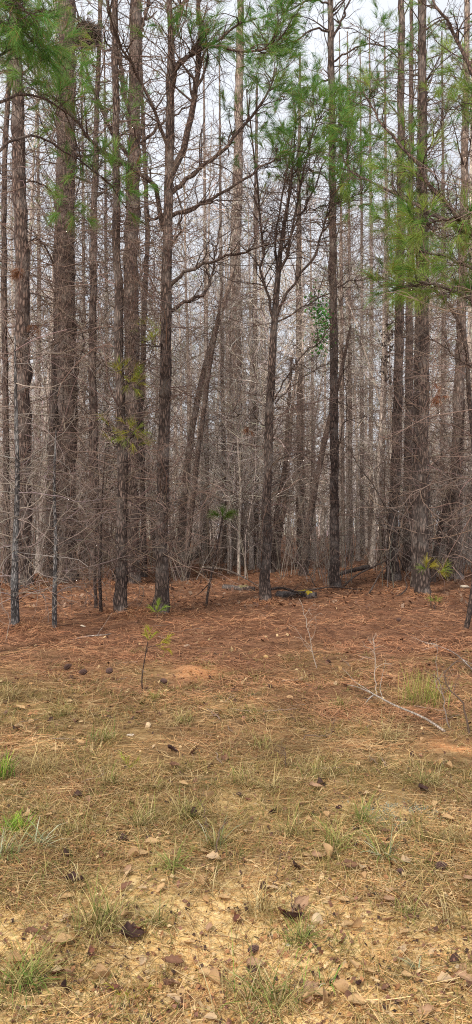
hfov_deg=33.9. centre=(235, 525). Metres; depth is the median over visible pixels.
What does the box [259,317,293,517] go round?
bare tree
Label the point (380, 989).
fallen leaf
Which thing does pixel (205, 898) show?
fallen leaf
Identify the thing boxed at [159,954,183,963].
fallen leaf
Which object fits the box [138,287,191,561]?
bare tree
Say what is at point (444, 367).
thin tree
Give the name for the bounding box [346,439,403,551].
bare shrub
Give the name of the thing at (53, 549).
fallen branch
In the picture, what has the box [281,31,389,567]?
thin tree
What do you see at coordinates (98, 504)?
bare shrub
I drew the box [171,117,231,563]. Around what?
bare tree
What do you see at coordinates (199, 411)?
bare tree
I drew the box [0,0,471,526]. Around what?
sky
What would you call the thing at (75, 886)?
grass tuft
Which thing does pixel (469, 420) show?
bent sapling
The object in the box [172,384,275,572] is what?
bare shrub
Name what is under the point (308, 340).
pine tree
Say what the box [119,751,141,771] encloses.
pine seedling
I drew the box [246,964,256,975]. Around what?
fallen leaf
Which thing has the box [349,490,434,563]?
bare shrub
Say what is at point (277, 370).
bare tree
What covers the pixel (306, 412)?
bare tree
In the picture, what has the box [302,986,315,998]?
fallen leaf
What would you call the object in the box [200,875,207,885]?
fallen leaf
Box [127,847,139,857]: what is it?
fallen leaf
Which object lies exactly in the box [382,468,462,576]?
bare shrub
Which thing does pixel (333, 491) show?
pine tree
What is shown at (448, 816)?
fallen leaf
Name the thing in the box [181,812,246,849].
grass tuft
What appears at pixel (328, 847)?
fallen leaf
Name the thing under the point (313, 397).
bare tree
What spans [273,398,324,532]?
bare tree
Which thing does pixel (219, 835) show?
dead weed
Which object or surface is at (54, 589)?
dead sapling
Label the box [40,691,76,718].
grass tuft
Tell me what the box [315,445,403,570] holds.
bare shrub
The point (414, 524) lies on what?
pine tree
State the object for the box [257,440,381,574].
bare shrub
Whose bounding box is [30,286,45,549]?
bare tree
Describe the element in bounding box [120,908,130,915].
fallen leaf
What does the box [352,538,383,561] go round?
bare shrub
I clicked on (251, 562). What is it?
bare tree
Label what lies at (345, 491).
bare shrub
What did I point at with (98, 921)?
grass tuft
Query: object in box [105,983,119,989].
fallen leaf
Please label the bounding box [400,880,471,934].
grass tuft
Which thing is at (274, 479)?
bare shrub
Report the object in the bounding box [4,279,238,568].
bare shrub
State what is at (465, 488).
bare shrub
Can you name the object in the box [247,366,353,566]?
bare shrub
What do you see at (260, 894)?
grass tuft
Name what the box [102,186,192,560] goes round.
bare tree
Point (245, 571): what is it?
bare shrub
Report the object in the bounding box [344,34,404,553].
thin tree
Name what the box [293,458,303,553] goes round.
dead snag
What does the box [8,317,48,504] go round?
bare tree
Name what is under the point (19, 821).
grass tuft
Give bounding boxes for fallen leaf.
[9,951,26,963]
[21,926,38,932]
[41,935,53,943]
[48,933,74,942]
[48,968,68,974]
[49,965,62,971]
[54,955,64,963]
[55,893,72,898]
[58,978,71,992]
[60,871,83,880]
[61,848,71,856]
[63,968,74,975]
[70,789,83,796]
[88,944,94,956]
[90,963,109,979]
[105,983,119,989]
[112,921,145,937]
[117,833,127,839]
[119,881,131,889]
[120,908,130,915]
[123,864,132,871]
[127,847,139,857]
[136,884,147,888]
[138,849,147,854]
[138,983,155,988]
[139,954,145,964]
[144,837,160,842]
[155,883,164,894]
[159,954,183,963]
[163,978,173,984]
[166,978,180,983]
[166,993,182,1005]
[167,761,178,765]
[177,988,184,995]
[183,940,196,943]
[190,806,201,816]
[193,967,210,974]
[200,851,222,859]
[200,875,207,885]
[202,895,209,902]
[203,1012,216,1019]
[205,791,213,803]
[206,921,212,930]
[206,967,220,985]
[215,894,231,898]
[221,753,227,760]
[233,914,241,921]
[238,987,248,996]
[240,956,264,965]
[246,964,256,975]
[263,885,281,889]
[282,911,306,918]
[293,860,300,868]
[294,895,308,912]
[299,981,317,993]
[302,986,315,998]
[303,996,316,1002]
[305,781,321,786]
[305,816,313,822]
[309,850,325,856]
[312,986,328,995]
[321,985,334,1004]
[323,843,333,857]
[333,979,348,993]
[334,896,348,900]
[337,859,357,866]
[341,993,367,1003]
[342,920,353,925]
[348,918,363,927]
[349,957,358,968]
[356,968,378,973]
[360,871,365,878]
[376,986,387,992]
[379,894,395,899]
[381,916,395,920]
[381,981,389,989]
[396,854,413,862]
[397,927,410,933]
[397,970,412,976]
[398,944,406,955]
[416,1003,434,1014]
[418,783,427,789]
[429,947,435,958]
[433,971,455,981]
[441,814,454,819]
[445,760,452,767]
[449,952,460,962]
[451,970,471,980]
[459,962,466,971]
[463,874,471,878]
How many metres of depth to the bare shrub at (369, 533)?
33.57 m
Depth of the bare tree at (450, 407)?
31.00 m
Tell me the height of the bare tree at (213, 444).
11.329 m
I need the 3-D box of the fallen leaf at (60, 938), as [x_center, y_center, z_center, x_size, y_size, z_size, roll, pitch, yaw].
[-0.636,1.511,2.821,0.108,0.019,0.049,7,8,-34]
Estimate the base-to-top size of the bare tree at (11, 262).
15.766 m
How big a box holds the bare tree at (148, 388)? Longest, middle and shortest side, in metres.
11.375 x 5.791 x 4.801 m
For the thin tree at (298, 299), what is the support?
on the ground at (390, 786)
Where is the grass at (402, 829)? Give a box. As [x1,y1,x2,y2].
[0,648,471,1023]
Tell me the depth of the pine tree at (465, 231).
9.39 m
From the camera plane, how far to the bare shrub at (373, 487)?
22.86 m
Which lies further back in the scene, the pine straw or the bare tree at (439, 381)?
the bare tree at (439, 381)
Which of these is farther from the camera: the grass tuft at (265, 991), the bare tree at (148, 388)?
the bare tree at (148, 388)
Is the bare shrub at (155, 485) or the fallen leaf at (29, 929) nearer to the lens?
the fallen leaf at (29, 929)
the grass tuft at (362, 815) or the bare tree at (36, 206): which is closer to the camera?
the grass tuft at (362, 815)
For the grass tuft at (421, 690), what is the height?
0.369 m
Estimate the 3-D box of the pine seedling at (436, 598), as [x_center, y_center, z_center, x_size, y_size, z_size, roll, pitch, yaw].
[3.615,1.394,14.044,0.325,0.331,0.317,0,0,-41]
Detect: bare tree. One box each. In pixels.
[0,48,88,490]
[0,67,9,462]
[0,76,87,483]
[0,169,34,556]
[0,187,44,563]
[0,274,38,520]
[0,344,46,526]
[0,366,80,535]
[0,383,77,531]
[8,275,86,574]
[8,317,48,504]
[13,228,151,564]
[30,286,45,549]
[33,164,114,464]
[37,305,139,568]
[43,279,153,560]
[50,94,169,566]
[75,273,204,526]
[76,298,101,553]
[77,270,199,557]
[77,272,196,532]
[101,348,199,555]
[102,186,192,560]
[109,199,194,508]
[138,207,185,522]
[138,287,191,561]
[145,106,240,570]
[147,315,195,518]
[149,320,226,534]
[154,383,198,524]
[158,390,186,550]
[170,240,214,549]
[170,333,244,552]
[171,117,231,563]
[171,316,221,542]
[175,148,299,573]
[177,276,218,551]
[178,246,298,574]
[178,294,248,515]
[178,349,248,557]
[191,153,260,497]
[195,363,285,561]
[199,328,304,562]
[201,244,343,572]
[209,138,297,569]
[210,169,321,507]
[210,315,343,568]
[217,308,277,518]
[217,343,260,545]
[220,258,274,552]
[242,252,296,519]
[248,267,377,564]
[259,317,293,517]
[260,377,306,544]
[271,168,354,560]
[272,184,347,507]
[272,394,323,524]
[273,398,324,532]
[286,224,469,523]
[294,375,322,511]
[296,339,320,512]
[318,403,376,535]
[325,239,386,560]
[327,123,439,567]
[328,337,367,501]
[344,376,374,513]
[350,226,414,512]
[353,430,385,546]
[366,322,403,528]
[387,252,457,505]
[388,383,466,553]
[393,208,465,506]
[403,298,455,486]
[429,158,471,568]
[429,309,467,522]
[429,392,467,521]
[430,403,467,524]
[440,342,466,522]
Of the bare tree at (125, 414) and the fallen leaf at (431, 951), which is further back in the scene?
the bare tree at (125, 414)
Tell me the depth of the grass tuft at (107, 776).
4.57 m
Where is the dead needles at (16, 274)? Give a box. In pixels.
[7,267,25,281]
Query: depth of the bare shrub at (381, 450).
26.57 m
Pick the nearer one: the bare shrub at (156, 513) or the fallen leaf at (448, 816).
the fallen leaf at (448, 816)
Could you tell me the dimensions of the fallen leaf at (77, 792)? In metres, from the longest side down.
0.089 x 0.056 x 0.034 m
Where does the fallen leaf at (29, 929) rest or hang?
on the ground at (390, 786)
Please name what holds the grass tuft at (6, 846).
on the ground at (390, 786)
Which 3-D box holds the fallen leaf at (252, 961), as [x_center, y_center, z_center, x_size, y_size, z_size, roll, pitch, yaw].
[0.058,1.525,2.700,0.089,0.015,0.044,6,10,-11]
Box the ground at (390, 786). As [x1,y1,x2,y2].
[0,527,471,1023]
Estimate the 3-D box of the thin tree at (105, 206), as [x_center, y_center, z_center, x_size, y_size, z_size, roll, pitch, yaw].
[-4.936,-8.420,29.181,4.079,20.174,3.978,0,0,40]
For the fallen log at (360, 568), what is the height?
0.252 m
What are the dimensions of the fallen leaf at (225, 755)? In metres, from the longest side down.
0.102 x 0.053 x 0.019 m
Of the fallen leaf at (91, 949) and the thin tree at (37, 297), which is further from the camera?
the thin tree at (37, 297)
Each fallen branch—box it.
[19,521,81,571]
[79,613,111,637]
[202,556,258,585]
[271,581,361,597]
[342,549,393,586]
[345,661,445,731]
[365,546,411,594]
[387,500,471,555]
[396,561,415,595]
[415,638,471,669]
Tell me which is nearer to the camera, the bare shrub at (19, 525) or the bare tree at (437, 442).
the bare shrub at (19, 525)
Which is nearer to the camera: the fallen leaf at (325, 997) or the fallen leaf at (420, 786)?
the fallen leaf at (325, 997)
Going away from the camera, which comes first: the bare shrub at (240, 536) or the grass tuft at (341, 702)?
the grass tuft at (341, 702)
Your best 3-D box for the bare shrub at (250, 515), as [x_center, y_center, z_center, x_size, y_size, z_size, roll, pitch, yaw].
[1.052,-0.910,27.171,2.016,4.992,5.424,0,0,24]
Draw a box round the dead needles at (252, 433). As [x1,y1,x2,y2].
[242,427,254,437]
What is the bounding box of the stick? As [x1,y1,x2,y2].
[207,708,219,718]
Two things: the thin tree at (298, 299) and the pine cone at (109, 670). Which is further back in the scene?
the thin tree at (298, 299)
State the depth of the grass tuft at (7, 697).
6.83 m
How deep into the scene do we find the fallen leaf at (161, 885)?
3.25 m
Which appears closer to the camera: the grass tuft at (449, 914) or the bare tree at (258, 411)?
the grass tuft at (449, 914)
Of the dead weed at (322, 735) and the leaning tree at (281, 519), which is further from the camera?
the leaning tree at (281, 519)
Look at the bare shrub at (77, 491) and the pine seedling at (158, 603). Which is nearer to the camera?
the pine seedling at (158, 603)
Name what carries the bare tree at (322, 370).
on the ground at (390, 786)
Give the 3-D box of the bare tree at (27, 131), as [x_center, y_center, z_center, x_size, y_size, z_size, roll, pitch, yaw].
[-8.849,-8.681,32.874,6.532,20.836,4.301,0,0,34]
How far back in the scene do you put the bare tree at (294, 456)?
46.38 m
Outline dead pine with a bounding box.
[0,316,126,625]
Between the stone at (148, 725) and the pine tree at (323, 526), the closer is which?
the stone at (148, 725)
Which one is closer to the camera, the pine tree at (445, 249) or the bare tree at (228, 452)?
the bare tree at (228, 452)
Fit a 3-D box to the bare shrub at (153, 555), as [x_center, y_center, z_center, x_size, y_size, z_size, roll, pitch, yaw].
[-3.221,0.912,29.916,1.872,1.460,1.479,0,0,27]
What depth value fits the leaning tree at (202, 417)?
21.95 m
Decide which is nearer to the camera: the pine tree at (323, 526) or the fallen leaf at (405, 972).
the fallen leaf at (405, 972)
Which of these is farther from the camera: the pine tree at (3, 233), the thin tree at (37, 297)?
the thin tree at (37, 297)
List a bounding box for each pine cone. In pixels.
[64,664,71,669]
[78,669,86,674]
[106,667,112,673]
[160,678,166,683]
[247,944,258,953]
[396,868,404,874]
[435,861,446,869]
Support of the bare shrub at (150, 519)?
on the ground at (390, 786)
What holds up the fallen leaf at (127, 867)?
on the ground at (390, 786)
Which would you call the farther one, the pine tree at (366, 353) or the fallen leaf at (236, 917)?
the pine tree at (366, 353)
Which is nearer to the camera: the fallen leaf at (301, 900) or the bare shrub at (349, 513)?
the fallen leaf at (301, 900)
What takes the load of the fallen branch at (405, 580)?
on the ground at (390, 786)
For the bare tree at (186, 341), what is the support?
on the ground at (390, 786)
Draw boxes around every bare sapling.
[29,446,168,613]
[40,438,151,607]
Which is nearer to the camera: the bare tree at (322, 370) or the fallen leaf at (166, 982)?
the fallen leaf at (166, 982)
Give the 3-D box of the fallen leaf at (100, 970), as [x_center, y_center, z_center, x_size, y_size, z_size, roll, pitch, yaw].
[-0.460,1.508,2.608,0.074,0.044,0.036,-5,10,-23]
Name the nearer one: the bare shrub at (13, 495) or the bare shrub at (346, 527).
the bare shrub at (13, 495)
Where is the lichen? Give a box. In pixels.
[342,792,455,834]
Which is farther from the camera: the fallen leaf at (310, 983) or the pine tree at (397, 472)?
the pine tree at (397, 472)
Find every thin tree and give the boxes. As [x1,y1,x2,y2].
[0,70,80,561]
[35,53,113,562]
[75,31,157,565]
[170,41,244,560]
[176,31,264,561]
[203,83,303,564]
[242,56,354,566]
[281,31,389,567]
[305,31,390,560]
[319,35,394,559]
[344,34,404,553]
[346,31,406,560]
[427,31,467,562]
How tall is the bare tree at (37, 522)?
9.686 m
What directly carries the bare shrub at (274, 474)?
on the ground at (390, 786)
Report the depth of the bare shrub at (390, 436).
24.66 m
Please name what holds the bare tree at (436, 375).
on the ground at (390, 786)
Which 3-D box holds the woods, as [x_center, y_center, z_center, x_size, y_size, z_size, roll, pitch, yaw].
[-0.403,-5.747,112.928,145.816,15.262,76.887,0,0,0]
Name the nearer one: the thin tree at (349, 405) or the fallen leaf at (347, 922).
the fallen leaf at (347, 922)
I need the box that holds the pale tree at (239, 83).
[173,0,303,567]
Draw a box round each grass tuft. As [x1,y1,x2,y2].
[0,674,39,704]
[0,747,22,780]
[0,809,37,837]
[0,815,47,863]
[0,917,83,1018]
[1,733,79,779]
[12,863,152,958]
[18,817,66,854]
[32,858,116,900]
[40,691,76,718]
[45,795,104,842]
[81,717,128,743]
[87,751,120,787]
[103,887,191,939]
[107,790,176,835]
[144,837,200,874]
[149,690,164,700]
[163,787,224,831]
[164,701,204,726]
[176,859,249,904]
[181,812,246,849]
[181,926,331,1023]
[222,758,258,784]
[222,858,304,929]
[246,759,308,796]
[248,730,283,754]
[264,905,332,960]
[268,801,322,839]
[288,746,341,777]
[293,665,321,682]
[306,810,372,852]
[313,963,342,998]
[326,689,355,709]
[335,791,384,826]
[342,822,417,876]
[360,716,418,743]
[374,890,432,926]
[394,956,442,975]
[397,668,456,711]
[400,756,456,788]
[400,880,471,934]
[422,808,471,854]
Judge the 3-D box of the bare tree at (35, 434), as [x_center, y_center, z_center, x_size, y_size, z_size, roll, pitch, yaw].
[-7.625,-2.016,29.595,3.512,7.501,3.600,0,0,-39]
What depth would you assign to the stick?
6.10 m
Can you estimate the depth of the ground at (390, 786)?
5.25 m
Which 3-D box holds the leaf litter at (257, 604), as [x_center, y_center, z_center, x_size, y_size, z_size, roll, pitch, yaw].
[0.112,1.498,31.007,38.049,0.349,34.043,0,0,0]
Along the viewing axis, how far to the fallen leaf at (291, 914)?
2.98 m
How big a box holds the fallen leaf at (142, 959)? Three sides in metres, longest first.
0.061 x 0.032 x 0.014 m
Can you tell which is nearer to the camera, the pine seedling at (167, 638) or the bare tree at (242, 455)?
the pine seedling at (167, 638)
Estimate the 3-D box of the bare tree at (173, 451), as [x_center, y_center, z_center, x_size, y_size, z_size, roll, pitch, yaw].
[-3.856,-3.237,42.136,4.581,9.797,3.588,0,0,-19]
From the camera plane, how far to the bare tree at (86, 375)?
28.47 m
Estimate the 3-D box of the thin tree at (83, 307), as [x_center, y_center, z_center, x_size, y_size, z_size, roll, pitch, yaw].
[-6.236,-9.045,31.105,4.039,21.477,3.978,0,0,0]
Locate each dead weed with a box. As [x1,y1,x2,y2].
[195,792,207,833]
[215,821,227,852]
[273,851,290,889]
[274,744,287,767]
[289,891,297,923]
[293,599,320,666]
[303,715,335,739]
[362,633,390,699]
[425,653,470,734]
[429,641,454,726]
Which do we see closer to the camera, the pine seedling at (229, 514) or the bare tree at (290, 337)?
the pine seedling at (229, 514)
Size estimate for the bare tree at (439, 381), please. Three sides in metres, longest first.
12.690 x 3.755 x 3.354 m
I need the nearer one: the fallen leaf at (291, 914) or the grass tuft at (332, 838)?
the fallen leaf at (291, 914)
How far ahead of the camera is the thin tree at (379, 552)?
33.92 m
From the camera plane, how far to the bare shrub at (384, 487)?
19.70 m
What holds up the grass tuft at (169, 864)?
on the ground at (390, 786)
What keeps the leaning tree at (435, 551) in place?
on the ground at (390, 786)
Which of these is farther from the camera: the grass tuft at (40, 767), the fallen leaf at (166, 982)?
the grass tuft at (40, 767)
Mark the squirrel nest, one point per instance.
(93, 29)
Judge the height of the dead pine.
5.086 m
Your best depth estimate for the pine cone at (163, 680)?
7.37 m
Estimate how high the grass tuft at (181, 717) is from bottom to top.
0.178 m
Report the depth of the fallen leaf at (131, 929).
2.88 m
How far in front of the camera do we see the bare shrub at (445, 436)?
18.34 m
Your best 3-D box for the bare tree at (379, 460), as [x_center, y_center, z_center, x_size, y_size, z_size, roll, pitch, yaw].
[5.413,-6.497,27.953,3.861,16.368,4.538,3,-2,-23]
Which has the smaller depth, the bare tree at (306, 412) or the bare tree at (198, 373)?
the bare tree at (198, 373)
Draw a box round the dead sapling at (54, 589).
[0,431,149,627]
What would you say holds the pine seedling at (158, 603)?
on the ground at (390, 786)
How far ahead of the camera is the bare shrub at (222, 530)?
31.56 m
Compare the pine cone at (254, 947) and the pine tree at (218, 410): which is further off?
the pine tree at (218, 410)
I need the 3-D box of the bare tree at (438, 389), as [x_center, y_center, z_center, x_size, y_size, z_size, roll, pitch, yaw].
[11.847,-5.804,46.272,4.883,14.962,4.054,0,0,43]
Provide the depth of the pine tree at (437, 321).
42.62 m
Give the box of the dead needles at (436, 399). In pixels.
[428,383,448,407]
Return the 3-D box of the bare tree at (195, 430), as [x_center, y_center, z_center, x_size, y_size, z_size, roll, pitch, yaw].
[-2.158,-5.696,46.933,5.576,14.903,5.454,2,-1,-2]
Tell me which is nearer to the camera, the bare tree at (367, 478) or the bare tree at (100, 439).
the bare tree at (100, 439)
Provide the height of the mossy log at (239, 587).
0.207 m
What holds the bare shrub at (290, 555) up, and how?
on the ground at (390, 786)
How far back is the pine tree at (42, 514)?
25.36 m
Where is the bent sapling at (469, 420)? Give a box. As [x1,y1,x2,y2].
[352,230,471,629]
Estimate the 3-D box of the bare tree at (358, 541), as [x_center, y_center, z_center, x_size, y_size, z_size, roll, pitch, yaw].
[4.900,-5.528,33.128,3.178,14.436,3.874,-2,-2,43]
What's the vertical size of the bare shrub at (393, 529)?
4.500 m
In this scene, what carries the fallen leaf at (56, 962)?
on the ground at (390, 786)
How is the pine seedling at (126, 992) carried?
on the ground at (390, 786)
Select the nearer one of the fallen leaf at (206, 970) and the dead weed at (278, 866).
the fallen leaf at (206, 970)
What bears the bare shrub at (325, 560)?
on the ground at (390, 786)
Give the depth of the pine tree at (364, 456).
53.51 m
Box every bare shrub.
[0,319,133,587]
[0,345,154,536]
[0,369,54,511]
[0,400,69,576]
[0,456,48,553]
[0,505,83,579]
[0,517,64,585]
[2,452,65,586]
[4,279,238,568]
[13,398,151,578]
[31,452,115,565]
[32,264,214,580]
[32,414,190,579]
[35,440,156,566]
[37,393,156,540]
[49,534,115,588]
[77,509,115,578]
[79,324,223,541]
[79,456,167,552]
[104,414,177,572]
[138,435,220,581]
[139,492,179,552]
[139,532,212,576]
[141,542,175,564]
[145,405,198,564]
[145,454,194,556]
[148,430,285,575]
[149,541,196,577]
[153,520,212,580]
[168,479,249,573]
[170,491,254,575]
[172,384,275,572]
[173,456,275,557]
[178,407,252,576]
[179,399,296,579]
[192,526,240,569]
[195,526,244,569]
[196,489,226,553]
[199,466,258,563]
[205,412,350,565]
[207,482,226,557]
[212,416,319,571]
[219,446,329,578]
[222,482,256,569]
[224,446,292,568]
[243,438,300,539]
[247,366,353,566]
[249,438,387,551]
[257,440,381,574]
[271,530,314,575]
[282,515,327,581]
[295,520,357,586]
[296,430,388,578]
[299,440,469,579]
[301,415,388,581]
[313,367,466,538]
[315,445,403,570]
[316,526,329,557]
[317,471,366,562]
[318,481,384,567]
[319,325,471,571]
[339,339,449,582]
[339,464,400,570]
[341,422,437,587]
[344,399,435,547]
[345,394,451,567]
[345,445,443,576]
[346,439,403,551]
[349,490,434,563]
[349,528,384,567]
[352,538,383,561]
[354,506,386,559]
[360,412,470,583]
[380,307,471,537]
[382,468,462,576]
[400,433,445,576]
[400,556,463,583]
[401,421,471,561]
[429,527,471,573]
[429,537,446,578]
[430,376,471,572]
[431,466,471,581]
[432,393,471,574]
[442,536,471,570]
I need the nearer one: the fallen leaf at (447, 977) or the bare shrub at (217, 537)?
the fallen leaf at (447, 977)
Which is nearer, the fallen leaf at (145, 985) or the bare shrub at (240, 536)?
the fallen leaf at (145, 985)
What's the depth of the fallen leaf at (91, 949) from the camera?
2.77 m
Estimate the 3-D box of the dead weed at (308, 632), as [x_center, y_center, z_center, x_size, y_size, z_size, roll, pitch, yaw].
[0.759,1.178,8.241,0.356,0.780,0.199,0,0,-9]
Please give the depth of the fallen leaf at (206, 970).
2.63 m
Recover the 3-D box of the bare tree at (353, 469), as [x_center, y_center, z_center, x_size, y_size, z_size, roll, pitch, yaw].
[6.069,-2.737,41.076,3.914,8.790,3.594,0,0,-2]
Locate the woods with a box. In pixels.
[1,406,467,538]
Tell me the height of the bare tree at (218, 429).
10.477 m
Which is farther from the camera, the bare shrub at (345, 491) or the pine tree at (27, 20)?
the bare shrub at (345, 491)
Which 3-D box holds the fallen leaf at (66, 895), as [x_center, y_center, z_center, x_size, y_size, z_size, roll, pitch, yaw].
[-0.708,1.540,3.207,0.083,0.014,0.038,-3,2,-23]
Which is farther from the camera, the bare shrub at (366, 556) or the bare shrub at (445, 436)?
the bare shrub at (366, 556)
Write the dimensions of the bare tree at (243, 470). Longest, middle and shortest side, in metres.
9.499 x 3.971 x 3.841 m
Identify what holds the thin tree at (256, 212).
on the ground at (390, 786)
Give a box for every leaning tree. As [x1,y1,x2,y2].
[141,246,251,575]
[141,264,286,580]
[231,317,339,572]
[259,345,329,568]
[260,306,411,576]
[395,386,471,581]
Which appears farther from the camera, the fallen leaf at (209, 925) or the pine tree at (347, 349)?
the pine tree at (347, 349)
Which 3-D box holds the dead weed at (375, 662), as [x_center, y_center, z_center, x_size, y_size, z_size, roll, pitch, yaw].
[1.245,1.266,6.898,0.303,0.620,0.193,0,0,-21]
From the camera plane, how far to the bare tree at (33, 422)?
27.55 m
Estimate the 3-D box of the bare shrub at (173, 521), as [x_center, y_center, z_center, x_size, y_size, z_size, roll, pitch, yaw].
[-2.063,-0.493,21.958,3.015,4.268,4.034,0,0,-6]
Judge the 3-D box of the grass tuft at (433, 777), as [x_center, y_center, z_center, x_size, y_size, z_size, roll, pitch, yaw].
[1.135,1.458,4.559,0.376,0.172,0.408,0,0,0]
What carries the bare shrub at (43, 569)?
on the ground at (390, 786)
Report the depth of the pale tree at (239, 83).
28.84 m
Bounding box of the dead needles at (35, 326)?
[26,323,41,335]
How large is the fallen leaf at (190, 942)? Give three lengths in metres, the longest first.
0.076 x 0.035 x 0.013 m
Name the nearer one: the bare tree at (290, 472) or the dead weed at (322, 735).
the dead weed at (322, 735)
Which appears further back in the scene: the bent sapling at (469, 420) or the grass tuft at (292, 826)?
the bent sapling at (469, 420)
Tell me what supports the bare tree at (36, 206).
on the ground at (390, 786)
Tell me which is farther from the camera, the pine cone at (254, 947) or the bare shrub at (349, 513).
the bare shrub at (349, 513)
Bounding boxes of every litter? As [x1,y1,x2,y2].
[0,550,471,609]
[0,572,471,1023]
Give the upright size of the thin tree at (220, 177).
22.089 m
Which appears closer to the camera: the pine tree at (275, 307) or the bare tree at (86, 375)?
the pine tree at (275, 307)
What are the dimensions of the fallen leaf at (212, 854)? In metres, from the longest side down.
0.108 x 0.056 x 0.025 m
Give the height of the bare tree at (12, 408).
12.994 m
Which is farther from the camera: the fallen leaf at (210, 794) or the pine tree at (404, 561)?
the pine tree at (404, 561)
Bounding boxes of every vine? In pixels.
[303,287,335,356]
[304,280,325,318]
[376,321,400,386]
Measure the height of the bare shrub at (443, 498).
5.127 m
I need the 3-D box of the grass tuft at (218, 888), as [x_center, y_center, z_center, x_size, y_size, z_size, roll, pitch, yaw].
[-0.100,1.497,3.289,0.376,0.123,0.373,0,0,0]
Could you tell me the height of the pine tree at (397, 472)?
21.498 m
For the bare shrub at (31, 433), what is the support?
on the ground at (390, 786)
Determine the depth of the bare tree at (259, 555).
27.12 m
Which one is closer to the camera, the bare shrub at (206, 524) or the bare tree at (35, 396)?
the bare shrub at (206, 524)
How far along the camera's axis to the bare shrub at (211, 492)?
22.61 m
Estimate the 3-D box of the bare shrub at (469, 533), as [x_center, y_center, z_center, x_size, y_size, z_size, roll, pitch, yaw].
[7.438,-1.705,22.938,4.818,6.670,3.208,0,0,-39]
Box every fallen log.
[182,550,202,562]
[340,565,369,575]
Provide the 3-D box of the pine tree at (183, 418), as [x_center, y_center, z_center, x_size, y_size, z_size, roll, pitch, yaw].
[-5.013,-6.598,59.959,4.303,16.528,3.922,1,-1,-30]
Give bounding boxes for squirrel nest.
[68,12,109,56]
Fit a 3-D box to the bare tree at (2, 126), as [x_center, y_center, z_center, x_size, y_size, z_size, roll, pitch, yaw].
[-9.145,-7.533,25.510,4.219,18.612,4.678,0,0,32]
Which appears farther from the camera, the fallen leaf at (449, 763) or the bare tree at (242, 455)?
the bare tree at (242, 455)
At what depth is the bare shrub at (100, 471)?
25.61 m
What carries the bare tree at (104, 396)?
on the ground at (390, 786)
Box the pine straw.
[0,564,471,1023]
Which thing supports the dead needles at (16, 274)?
attached to the pine tree at (18, 166)
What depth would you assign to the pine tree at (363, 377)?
41.99 m
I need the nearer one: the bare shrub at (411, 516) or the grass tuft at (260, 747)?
the grass tuft at (260, 747)
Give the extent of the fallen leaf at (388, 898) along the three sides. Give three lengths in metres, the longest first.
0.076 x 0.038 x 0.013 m
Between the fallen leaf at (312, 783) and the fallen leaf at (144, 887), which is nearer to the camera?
the fallen leaf at (144, 887)
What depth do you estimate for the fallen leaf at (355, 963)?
2.69 m
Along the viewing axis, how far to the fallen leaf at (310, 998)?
2.50 m
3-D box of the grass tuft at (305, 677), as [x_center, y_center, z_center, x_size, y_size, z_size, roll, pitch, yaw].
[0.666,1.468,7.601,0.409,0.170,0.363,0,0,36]
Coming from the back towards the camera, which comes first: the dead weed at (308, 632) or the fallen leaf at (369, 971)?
the dead weed at (308, 632)
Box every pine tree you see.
[0,0,113,586]
[0,0,150,554]
[0,0,162,232]
[0,0,186,582]
[0,0,338,613]
[0,5,114,577]
[0,34,112,572]
[0,40,86,582]
[0,130,14,410]
[3,0,243,614]
[10,0,157,579]
[36,0,244,583]
[85,7,200,576]
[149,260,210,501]
[153,337,192,532]
[174,36,389,601]
[201,284,224,544]
[227,0,444,588]
[229,169,293,480]
[301,0,471,581]
[303,263,329,475]
[304,280,352,550]
[307,261,373,463]
[317,191,381,556]
[319,0,471,597]
[320,227,359,552]
[328,0,471,595]
[337,249,389,553]
[338,2,471,571]
[340,2,471,588]
[345,330,387,547]
[353,261,381,516]
[369,0,471,580]
[377,310,414,541]
[404,148,468,534]
[405,31,471,564]
[405,197,467,484]
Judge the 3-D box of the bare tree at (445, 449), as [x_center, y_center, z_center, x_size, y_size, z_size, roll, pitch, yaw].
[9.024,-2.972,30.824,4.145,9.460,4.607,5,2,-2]
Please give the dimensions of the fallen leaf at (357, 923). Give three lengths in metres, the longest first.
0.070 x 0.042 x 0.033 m
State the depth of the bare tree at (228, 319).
32.71 m
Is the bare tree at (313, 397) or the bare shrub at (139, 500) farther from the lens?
the bare tree at (313, 397)
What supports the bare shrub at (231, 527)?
on the ground at (390, 786)
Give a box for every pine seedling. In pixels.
[103,982,153,1009]
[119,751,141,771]
[141,624,173,690]
[148,599,170,617]
[191,503,237,605]
[415,553,454,607]
[425,595,442,609]
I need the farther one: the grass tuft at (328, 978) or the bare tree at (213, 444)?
the bare tree at (213, 444)
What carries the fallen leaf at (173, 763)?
on the ground at (390, 786)
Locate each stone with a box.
[145,722,150,728]
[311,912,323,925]
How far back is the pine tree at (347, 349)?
39.03 m
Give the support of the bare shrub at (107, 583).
on the ground at (390, 786)
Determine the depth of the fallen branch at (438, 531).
11.35 m
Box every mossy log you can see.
[222,584,254,590]
[275,589,316,598]
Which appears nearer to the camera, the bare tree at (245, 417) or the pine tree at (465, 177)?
the pine tree at (465, 177)
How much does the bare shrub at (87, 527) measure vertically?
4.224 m
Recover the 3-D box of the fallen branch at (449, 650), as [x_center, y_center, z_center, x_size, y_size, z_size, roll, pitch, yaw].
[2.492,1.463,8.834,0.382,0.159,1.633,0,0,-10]
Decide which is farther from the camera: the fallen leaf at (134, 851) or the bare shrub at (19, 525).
the bare shrub at (19, 525)
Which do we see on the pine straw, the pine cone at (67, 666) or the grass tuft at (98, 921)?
the pine cone at (67, 666)
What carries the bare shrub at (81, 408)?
on the ground at (390, 786)

